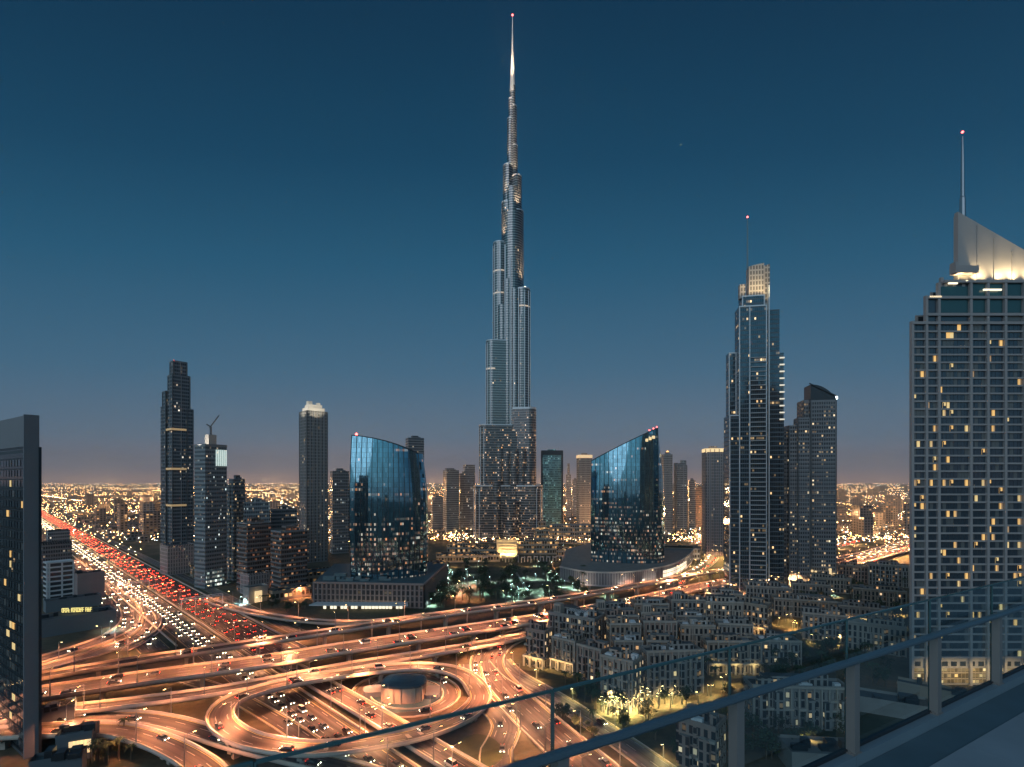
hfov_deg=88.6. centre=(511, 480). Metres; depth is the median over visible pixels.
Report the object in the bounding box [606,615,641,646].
courtyard block
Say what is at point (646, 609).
courtyard block
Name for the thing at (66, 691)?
car
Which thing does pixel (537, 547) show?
building
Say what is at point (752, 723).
leafy tree
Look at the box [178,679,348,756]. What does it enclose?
under flyover road
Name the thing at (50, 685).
street lamp
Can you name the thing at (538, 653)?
courtyard block
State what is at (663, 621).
courtyard block
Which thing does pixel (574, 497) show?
apartment tower
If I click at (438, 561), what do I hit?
block
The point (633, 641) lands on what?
courtyard block
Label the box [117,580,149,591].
sign gantry
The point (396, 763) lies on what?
car
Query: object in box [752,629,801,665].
courtyard block
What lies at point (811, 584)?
courtyard block
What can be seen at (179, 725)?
ramp
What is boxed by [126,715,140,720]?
car
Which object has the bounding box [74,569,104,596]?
warehouse
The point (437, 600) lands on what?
leafy tree
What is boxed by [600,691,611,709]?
leafy tree
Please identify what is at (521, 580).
park path
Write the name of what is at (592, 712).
palm tree
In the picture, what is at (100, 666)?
flyover
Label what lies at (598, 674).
palm tree
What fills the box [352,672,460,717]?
roundabout road
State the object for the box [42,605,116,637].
building
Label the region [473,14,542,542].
supertall tower
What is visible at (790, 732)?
leafy tree
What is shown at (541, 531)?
hotel block
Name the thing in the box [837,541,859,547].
highway
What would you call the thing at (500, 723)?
car
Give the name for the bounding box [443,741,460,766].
street lamp
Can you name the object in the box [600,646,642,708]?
courtyard block
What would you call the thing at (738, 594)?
courtyard block
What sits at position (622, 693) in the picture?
leafy tree
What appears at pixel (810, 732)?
leafy tree
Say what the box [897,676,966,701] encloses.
podium block
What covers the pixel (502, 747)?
car
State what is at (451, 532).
distant street lights
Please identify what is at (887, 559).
highway
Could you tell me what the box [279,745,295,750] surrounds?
car
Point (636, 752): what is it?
road
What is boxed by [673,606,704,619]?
courtyard block
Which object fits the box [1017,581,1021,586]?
window
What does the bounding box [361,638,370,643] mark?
van
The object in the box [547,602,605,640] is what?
courtyard block
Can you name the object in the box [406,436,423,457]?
office tower
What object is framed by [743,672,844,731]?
courtyard block
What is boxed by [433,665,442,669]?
car
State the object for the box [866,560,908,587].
courtyard block
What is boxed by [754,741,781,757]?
leafy tree
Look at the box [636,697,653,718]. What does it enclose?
leafy tree
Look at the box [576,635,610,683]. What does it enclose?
courtyard block
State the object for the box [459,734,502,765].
traffic island
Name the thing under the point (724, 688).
leafy tree
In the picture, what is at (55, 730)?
car
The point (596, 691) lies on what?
palm tree
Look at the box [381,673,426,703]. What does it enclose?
round pavilion
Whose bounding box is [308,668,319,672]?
car
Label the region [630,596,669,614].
courtyard block
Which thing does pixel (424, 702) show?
roundabout island
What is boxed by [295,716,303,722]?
car
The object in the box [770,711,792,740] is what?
leafy tree
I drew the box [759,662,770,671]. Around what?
leafy tree
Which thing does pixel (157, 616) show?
slip road
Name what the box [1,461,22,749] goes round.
windows
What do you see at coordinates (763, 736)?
leafy tree
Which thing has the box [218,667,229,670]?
car
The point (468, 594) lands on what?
leafy tree
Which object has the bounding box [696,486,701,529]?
apartment tower
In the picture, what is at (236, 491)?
apartment tower
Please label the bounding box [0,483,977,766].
ground
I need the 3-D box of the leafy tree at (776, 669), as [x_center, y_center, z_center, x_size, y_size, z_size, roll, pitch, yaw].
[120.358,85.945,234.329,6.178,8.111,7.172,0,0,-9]
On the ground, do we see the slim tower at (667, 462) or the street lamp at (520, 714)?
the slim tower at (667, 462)
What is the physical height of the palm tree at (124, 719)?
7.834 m
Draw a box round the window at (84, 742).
[69,739,90,752]
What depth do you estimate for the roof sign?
321.59 m
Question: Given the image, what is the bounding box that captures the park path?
[509,563,528,590]
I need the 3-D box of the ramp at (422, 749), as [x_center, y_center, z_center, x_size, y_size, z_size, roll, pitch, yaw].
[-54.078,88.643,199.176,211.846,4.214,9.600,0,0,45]
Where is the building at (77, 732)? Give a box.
[55,719,99,758]
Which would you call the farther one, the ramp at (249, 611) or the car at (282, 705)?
the ramp at (249, 611)
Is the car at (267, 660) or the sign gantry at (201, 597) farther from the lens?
the sign gantry at (201, 597)
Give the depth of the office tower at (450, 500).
852.04 m
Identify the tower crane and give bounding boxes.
[206,415,218,434]
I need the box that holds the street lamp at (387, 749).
[380,737,387,766]
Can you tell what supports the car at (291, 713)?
on the highway inbound road at (330, 720)
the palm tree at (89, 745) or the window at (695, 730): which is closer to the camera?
the window at (695, 730)
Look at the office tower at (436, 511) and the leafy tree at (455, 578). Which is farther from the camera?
the office tower at (436, 511)
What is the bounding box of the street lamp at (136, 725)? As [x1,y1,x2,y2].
[135,707,146,741]
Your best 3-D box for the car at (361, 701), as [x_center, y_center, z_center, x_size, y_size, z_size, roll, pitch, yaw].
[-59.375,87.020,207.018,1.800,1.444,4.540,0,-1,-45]
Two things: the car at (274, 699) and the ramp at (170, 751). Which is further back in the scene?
the car at (274, 699)
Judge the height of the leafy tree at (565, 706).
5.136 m
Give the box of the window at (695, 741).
[693,738,697,744]
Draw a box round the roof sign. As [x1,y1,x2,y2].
[62,607,92,612]
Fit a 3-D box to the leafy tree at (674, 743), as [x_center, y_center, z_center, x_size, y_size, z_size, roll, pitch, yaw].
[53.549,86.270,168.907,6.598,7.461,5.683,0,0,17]
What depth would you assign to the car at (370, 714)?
194.27 m
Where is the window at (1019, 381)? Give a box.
[1017,379,1021,384]
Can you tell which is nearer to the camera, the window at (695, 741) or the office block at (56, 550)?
the window at (695, 741)
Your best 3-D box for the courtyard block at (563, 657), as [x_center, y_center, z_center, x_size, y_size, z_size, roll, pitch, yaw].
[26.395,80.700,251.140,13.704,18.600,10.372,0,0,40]
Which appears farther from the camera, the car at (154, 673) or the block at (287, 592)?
the block at (287, 592)
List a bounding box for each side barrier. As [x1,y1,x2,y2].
[42,529,177,646]
[66,522,306,647]
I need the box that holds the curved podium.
[559,543,693,586]
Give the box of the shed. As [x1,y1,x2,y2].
[43,592,101,612]
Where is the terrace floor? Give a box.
[930,712,1023,766]
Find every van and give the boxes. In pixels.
[256,636,265,641]
[298,704,306,712]
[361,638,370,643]
[374,663,384,668]
[444,757,457,766]
[514,684,521,691]
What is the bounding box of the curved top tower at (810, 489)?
[784,383,837,586]
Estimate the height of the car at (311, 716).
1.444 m
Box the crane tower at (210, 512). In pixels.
[194,434,226,588]
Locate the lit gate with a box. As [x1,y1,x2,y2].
[496,539,516,557]
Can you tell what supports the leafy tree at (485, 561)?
on the ground
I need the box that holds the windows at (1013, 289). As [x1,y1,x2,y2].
[914,283,1021,655]
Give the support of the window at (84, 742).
in the building at (77, 732)
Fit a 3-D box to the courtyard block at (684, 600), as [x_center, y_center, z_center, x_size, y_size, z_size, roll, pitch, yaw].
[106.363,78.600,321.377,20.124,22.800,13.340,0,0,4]
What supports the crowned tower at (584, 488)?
on the ground
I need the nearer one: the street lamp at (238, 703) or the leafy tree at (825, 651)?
the street lamp at (238, 703)
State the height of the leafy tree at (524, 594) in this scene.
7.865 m
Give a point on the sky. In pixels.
(290, 203)
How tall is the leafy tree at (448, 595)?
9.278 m
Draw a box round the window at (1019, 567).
[1017,565,1021,570]
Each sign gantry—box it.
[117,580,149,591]
[181,593,222,608]
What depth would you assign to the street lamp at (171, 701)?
190.25 m
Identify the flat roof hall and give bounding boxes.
[777,734,844,766]
[860,687,927,718]
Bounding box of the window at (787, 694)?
[785,692,789,697]
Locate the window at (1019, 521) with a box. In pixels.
[1017,519,1021,524]
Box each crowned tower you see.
[299,401,327,562]
[576,453,591,524]
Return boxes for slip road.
[42,559,140,662]
[42,576,161,670]
[116,596,167,650]
[459,663,520,766]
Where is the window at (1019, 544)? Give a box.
[1017,542,1021,547]
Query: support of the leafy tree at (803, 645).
on the ground
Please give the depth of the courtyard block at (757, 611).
307.57 m
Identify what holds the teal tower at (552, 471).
on the ground
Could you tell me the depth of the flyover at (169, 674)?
245.24 m
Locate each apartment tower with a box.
[227,475,245,580]
[572,478,576,516]
[688,478,695,530]
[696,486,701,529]
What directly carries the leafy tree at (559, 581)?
on the ground
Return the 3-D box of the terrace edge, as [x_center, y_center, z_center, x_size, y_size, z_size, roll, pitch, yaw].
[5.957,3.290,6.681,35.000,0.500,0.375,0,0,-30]
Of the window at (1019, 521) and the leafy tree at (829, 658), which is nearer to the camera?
the window at (1019, 521)
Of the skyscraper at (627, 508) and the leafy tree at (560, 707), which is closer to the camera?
the leafy tree at (560, 707)
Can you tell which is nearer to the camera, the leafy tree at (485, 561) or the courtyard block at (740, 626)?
the courtyard block at (740, 626)
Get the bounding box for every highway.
[664,544,908,601]
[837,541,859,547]
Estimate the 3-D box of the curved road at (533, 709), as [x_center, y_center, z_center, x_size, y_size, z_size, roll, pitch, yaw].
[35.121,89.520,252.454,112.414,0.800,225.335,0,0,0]
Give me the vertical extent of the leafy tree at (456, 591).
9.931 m
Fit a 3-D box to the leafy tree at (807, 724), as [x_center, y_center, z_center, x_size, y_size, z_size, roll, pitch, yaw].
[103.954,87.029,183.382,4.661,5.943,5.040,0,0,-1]
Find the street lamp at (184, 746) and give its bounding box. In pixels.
[184,730,195,766]
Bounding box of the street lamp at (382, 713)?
[374,702,390,728]
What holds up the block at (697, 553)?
on the ground
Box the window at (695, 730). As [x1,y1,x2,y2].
[692,727,697,734]
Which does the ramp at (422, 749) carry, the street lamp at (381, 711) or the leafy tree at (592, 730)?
the street lamp at (381, 711)
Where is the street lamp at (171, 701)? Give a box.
[163,687,171,712]
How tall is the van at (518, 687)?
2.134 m
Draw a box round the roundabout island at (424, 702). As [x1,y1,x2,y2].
[366,679,445,711]
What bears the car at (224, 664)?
on the flyover at (169, 674)
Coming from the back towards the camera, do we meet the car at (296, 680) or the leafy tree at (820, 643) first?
the leafy tree at (820, 643)
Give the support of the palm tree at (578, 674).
on the ground
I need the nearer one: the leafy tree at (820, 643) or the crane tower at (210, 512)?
the leafy tree at (820, 643)
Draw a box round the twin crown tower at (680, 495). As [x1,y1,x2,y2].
[674,460,686,530]
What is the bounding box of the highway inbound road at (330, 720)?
[42,519,408,766]
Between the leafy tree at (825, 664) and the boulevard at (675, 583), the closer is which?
the leafy tree at (825, 664)
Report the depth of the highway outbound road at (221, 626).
388.67 m
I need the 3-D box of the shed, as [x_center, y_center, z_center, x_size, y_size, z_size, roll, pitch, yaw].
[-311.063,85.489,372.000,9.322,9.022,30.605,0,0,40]
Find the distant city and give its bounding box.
[42,483,908,542]
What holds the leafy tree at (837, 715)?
on the ground
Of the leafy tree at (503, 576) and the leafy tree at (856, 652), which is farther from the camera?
the leafy tree at (503, 576)
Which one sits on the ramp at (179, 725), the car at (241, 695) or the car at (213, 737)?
the car at (213, 737)
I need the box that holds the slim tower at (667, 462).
[661,451,672,534]
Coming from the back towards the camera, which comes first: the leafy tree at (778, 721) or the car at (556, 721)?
the car at (556, 721)
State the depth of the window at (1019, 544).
231.72 m
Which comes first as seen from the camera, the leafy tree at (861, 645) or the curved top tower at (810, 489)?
the leafy tree at (861, 645)
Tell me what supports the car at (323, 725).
on the highway inbound road at (330, 720)
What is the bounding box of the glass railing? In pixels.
[226,576,1023,766]
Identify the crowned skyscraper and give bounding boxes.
[724,216,784,591]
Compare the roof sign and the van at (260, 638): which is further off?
the roof sign
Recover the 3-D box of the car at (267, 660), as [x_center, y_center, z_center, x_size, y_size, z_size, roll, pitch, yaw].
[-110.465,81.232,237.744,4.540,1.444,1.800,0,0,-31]
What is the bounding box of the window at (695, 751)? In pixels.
[692,748,697,755]
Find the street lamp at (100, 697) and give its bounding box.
[99,677,103,707]
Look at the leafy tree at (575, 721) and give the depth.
187.95 m
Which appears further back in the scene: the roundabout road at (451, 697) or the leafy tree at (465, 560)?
the leafy tree at (465, 560)
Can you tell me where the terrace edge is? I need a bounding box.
[859,683,1023,766]
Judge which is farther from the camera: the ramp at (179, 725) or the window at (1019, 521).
the window at (1019, 521)
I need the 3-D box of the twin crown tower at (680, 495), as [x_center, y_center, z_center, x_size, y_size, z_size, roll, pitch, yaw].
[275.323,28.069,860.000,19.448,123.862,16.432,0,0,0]
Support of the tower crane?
on the crane tower at (210, 512)
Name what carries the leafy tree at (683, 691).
on the ground
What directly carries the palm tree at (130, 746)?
on the ground
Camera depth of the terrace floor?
5.90 m
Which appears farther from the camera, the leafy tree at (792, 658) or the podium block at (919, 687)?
the leafy tree at (792, 658)
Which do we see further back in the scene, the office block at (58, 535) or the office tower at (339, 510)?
the office tower at (339, 510)
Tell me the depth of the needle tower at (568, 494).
1145.50 m
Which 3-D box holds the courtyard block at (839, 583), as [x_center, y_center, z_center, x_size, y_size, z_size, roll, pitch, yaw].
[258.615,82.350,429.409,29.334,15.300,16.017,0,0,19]
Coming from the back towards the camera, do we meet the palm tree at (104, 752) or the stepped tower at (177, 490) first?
the stepped tower at (177, 490)
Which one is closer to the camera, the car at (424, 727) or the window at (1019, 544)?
the car at (424, 727)
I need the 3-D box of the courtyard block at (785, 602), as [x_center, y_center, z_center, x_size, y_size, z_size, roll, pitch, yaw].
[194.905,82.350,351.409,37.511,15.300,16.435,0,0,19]
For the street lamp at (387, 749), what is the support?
on the ramp at (179, 725)
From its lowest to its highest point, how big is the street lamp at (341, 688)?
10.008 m
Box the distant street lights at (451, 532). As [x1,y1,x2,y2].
[42,483,903,556]
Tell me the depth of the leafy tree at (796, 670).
236.42 m
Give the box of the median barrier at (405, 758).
[43,518,420,766]
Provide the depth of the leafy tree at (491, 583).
434.20 m
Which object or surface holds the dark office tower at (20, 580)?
on the ground
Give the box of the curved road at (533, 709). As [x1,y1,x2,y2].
[469,623,618,766]
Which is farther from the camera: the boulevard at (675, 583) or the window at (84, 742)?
the boulevard at (675, 583)
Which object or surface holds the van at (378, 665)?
on the loop ramp at (236, 732)
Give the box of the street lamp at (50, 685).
[49,667,52,695]
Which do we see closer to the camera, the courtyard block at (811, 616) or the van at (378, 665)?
the van at (378, 665)
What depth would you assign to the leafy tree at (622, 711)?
194.25 m
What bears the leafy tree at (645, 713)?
on the ground
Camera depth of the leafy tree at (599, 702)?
206.76 m
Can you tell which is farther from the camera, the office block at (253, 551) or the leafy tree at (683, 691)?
the office block at (253, 551)
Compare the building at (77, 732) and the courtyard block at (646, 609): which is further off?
the courtyard block at (646, 609)
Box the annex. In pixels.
[243,583,267,603]
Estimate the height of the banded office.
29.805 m
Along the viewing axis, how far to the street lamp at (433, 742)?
162.75 m
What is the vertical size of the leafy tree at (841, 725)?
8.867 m
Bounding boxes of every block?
[28,744,87,766]
[42,540,71,583]
[42,696,76,739]
[46,529,69,541]
[190,565,193,576]
[236,517,270,593]
[243,498,269,521]
[268,583,311,601]
[270,505,296,529]
[270,525,307,587]
[307,567,329,584]
[428,560,445,562]
[436,551,499,562]
[522,619,553,669]
[534,521,548,538]
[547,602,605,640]
[549,524,590,543]
[549,629,584,674]
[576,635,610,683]
[590,599,633,611]
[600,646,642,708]
[604,606,639,640]
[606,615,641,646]
[612,630,643,654]
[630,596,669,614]
[638,603,672,622]
[640,611,677,644]
[640,639,703,695]
[644,629,676,644]
[665,545,700,559]
[667,590,705,614]
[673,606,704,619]
[676,616,715,646]
[676,703,726,766]
[700,629,763,674]
[701,592,743,623]
[704,585,742,599]
[714,615,753,635]
[738,594,772,634]
[742,579,791,601]
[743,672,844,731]
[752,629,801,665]
[771,590,837,617]
[790,578,830,596]
[800,605,847,643]
[807,571,851,593]
[837,560,867,583]
[837,599,891,619]
[848,617,906,657]
[851,583,906,608]
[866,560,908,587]
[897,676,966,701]
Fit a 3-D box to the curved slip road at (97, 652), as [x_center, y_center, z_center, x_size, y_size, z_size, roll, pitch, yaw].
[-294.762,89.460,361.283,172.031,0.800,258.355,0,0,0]
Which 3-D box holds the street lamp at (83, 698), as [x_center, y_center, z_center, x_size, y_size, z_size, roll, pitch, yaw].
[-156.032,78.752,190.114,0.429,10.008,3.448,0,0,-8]
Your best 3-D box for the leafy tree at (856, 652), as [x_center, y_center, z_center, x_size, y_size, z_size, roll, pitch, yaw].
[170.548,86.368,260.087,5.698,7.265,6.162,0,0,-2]
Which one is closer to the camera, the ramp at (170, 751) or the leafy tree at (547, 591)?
the ramp at (170, 751)
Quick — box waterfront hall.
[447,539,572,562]
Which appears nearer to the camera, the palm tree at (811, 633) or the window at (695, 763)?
the window at (695, 763)
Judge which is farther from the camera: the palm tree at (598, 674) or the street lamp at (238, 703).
the palm tree at (598, 674)
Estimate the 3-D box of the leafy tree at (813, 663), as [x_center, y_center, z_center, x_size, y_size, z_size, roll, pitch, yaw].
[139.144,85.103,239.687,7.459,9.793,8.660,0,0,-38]
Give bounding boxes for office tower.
[0,414,41,758]
[330,468,348,553]
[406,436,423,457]
[431,495,442,528]
[443,468,458,534]
[459,465,474,530]
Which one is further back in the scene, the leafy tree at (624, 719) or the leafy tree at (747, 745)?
the leafy tree at (624, 719)
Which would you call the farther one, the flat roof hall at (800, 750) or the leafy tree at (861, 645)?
the leafy tree at (861, 645)
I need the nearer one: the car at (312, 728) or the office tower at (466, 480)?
the car at (312, 728)
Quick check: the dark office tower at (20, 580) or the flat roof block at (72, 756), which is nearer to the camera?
the flat roof block at (72, 756)
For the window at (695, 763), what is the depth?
163.99 m
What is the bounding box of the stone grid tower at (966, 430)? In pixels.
[909,131,1023,685]
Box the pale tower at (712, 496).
[702,446,723,555]
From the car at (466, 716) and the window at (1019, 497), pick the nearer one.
the car at (466, 716)
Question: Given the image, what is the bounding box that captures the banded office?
[43,559,73,600]
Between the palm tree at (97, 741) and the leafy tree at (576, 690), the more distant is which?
the leafy tree at (576, 690)
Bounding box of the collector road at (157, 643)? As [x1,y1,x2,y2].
[42,531,169,653]
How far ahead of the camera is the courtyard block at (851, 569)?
464.40 m
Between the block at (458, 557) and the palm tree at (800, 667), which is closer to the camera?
the palm tree at (800, 667)
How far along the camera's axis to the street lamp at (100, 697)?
189.98 m
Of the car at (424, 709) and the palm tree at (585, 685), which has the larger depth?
the palm tree at (585, 685)
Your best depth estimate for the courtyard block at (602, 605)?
299.45 m
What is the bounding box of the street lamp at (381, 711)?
[381,697,389,727]
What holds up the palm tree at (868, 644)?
on the ground
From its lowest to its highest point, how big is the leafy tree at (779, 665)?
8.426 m
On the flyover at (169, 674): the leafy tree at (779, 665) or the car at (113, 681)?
the car at (113, 681)
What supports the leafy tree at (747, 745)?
on the ground
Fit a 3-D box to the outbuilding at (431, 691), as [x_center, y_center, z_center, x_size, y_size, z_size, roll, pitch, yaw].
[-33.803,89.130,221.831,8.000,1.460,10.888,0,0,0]
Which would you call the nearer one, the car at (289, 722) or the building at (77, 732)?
the building at (77, 732)
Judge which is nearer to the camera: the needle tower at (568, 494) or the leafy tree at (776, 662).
the leafy tree at (776, 662)
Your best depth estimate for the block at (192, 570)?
495.10 m
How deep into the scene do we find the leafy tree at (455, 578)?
437.35 m
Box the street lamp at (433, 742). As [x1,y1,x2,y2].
[433,724,441,759]
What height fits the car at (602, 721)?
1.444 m
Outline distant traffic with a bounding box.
[42,511,908,610]
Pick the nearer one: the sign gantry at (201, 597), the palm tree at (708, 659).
the palm tree at (708, 659)
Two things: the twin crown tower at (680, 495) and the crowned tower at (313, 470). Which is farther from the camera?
the twin crown tower at (680, 495)
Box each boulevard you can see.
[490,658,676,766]
[656,541,717,589]
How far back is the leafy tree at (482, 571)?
471.57 m
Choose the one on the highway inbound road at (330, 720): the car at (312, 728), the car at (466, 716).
the car at (312, 728)
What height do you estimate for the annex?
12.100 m
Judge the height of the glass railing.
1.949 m
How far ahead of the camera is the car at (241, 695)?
199.39 m
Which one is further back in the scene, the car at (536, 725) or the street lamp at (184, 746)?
the car at (536, 725)
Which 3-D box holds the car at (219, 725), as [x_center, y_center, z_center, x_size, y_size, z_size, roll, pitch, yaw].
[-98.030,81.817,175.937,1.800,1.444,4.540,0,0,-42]
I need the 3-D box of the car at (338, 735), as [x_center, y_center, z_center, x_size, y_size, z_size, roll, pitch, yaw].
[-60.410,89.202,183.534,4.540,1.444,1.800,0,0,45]
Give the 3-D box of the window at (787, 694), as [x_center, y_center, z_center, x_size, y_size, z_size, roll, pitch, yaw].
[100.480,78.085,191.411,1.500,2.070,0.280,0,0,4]
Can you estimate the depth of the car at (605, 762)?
165.72 m
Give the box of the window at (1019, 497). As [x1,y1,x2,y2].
[1017,495,1021,500]
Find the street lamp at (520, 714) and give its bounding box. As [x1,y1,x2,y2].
[511,703,520,730]
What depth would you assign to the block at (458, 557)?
582.96 m
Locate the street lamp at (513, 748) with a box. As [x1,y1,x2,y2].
[503,732,513,762]
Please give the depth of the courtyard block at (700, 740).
164.03 m
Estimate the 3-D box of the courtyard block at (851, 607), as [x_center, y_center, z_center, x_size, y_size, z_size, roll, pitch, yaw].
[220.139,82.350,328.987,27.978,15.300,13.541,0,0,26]
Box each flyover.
[0,631,525,724]
[42,540,908,680]
[42,547,908,702]
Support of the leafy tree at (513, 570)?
on the ground
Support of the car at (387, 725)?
on the ramp at (422, 749)
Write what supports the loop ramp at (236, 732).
on the ground
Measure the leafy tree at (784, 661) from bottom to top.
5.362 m
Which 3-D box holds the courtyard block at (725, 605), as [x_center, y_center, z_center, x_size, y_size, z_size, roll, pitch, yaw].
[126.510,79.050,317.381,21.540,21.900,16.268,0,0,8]
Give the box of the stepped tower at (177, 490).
[160,360,193,574]
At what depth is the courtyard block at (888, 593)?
379.34 m
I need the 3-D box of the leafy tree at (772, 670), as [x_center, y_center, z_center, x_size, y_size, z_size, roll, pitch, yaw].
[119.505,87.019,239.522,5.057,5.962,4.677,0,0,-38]
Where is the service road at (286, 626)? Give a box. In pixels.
[42,508,306,632]
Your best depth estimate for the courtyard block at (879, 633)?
274.53 m
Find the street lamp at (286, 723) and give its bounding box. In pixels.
[280,708,287,736]
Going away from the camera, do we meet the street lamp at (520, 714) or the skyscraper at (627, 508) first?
the street lamp at (520, 714)
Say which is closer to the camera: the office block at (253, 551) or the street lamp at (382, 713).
the street lamp at (382, 713)
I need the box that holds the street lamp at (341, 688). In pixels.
[341,675,348,702]
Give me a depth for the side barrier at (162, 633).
358.45 m
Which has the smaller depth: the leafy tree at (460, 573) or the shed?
the shed
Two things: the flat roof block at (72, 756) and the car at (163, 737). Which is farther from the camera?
the car at (163, 737)
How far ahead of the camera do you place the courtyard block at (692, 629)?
273.02 m
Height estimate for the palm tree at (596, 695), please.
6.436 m
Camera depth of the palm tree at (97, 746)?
166.26 m
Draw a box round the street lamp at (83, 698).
[77,685,84,708]
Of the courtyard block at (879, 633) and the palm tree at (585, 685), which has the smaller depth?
the palm tree at (585, 685)
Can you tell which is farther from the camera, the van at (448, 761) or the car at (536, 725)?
the car at (536, 725)
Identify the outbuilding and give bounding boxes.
[363,684,380,697]
[424,685,441,698]
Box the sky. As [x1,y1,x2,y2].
[0,0,1023,483]
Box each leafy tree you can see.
[95,750,110,760]
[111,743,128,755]
[431,595,441,607]
[440,590,452,602]
[449,574,460,586]
[450,587,458,594]
[454,569,465,583]
[462,557,469,564]
[462,586,473,601]
[477,566,487,574]
[478,582,490,597]
[482,558,489,565]
[486,589,493,597]
[488,581,498,589]
[500,573,508,581]
[503,584,512,593]
[509,587,520,600]
[510,564,520,576]
[519,591,529,596]
[524,582,534,592]
[539,582,548,591]
[544,588,554,603]
[551,588,562,595]
[554,702,562,716]
[555,708,569,719]
[557,577,564,588]
[562,702,571,717]
[571,687,579,698]
[571,713,589,730]
[572,579,582,591]
[576,587,588,591]
[581,726,598,737]
[583,691,600,697]
[584,684,597,702]
[597,698,608,709]
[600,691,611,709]
[608,705,618,716]
[614,687,627,701]
[615,714,630,728]
[617,706,629,723]
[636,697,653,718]
[639,707,657,719]
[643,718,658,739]
[659,688,669,703]
[668,736,678,752]
[674,685,691,704]
[722,683,734,693]
[745,712,762,736]
[745,731,754,749]
[749,725,780,758]
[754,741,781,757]
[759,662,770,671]
[764,646,779,655]
[767,665,777,672]
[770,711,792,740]
[772,663,789,672]
[773,657,781,665]
[775,666,789,672]
[780,658,793,667]
[783,726,805,738]
[784,650,798,666]
[793,664,805,672]
[798,724,821,739]
[801,720,815,733]
[802,641,810,651]
[808,657,826,668]
[813,640,828,648]
[815,647,831,659]
[815,659,833,677]
[820,639,833,649]
[822,655,835,663]
[823,711,844,722]
[824,636,839,652]
[834,722,844,735]
[837,646,850,656]
[850,647,861,655]
[858,640,870,653]
[870,673,884,684]
[873,666,891,686]
[874,598,885,605]
[879,656,894,666]
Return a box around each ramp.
[0,709,382,766]
[0,721,228,766]
[200,597,429,625]
[205,662,491,764]
[255,649,487,766]
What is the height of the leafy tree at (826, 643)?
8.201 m
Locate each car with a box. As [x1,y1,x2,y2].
[50,727,58,732]
[60,689,75,693]
[107,679,120,684]
[110,673,123,678]
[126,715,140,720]
[147,671,159,675]
[156,734,169,741]
[209,735,218,741]
[215,722,223,728]
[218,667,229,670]
[219,662,229,666]
[235,693,248,698]
[261,653,271,657]
[262,658,273,662]
[270,697,278,702]
[276,691,284,696]
[278,702,285,708]
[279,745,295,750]
[283,719,291,725]
[286,698,294,704]
[287,710,295,716]
[288,676,299,680]
[290,679,302,683]
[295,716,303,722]
[301,698,309,704]
[305,758,320,766]
[307,714,315,719]
[307,725,317,731]
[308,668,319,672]
[319,722,328,728]
[326,689,334,694]
[334,732,343,737]
[342,727,351,733]
[357,699,365,704]
[363,754,374,762]
[365,712,375,718]
[383,723,393,727]
[391,760,402,766]
[417,724,430,731]
[419,707,429,712]
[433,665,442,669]
[461,713,471,719]
[498,720,502,726]
[499,744,504,751]
[505,705,513,711]
[532,722,541,728]
[550,718,559,724]
[566,740,574,744]
[596,718,607,724]
[599,758,610,766]
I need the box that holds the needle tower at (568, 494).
[566,463,570,518]
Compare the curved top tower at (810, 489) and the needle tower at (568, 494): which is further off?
the needle tower at (568, 494)
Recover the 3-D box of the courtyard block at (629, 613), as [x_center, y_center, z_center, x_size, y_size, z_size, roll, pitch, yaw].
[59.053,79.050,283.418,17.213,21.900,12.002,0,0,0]
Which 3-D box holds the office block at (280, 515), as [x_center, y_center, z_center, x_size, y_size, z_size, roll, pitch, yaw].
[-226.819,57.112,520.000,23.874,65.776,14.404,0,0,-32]
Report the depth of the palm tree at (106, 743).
166.21 m
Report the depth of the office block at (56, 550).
465.31 m
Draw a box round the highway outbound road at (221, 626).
[42,510,300,655]
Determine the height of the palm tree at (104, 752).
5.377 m
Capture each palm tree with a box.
[88,744,94,763]
[89,744,103,764]
[90,737,105,761]
[99,745,109,762]
[100,741,115,764]
[110,736,127,760]
[116,716,131,725]
[124,743,136,761]
[561,671,569,684]
[570,672,582,695]
[581,684,589,702]
[584,708,598,727]
[590,693,598,708]
[591,689,602,709]
[593,672,600,691]
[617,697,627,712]
[704,657,713,675]
[709,666,720,686]
[793,664,803,673]
[809,632,818,648]
[861,642,874,663]
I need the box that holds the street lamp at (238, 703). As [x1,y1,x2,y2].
[228,691,238,718]
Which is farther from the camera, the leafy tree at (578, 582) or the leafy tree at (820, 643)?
the leafy tree at (578, 582)
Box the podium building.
[309,562,446,608]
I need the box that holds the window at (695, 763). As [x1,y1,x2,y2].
[693,759,697,766]
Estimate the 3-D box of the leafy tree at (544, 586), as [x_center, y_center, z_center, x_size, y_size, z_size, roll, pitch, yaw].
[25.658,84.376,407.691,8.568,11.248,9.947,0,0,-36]
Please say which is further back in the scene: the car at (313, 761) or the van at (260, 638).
the van at (260, 638)
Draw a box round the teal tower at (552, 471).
[541,449,562,526]
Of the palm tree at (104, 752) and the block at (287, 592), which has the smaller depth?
the palm tree at (104, 752)

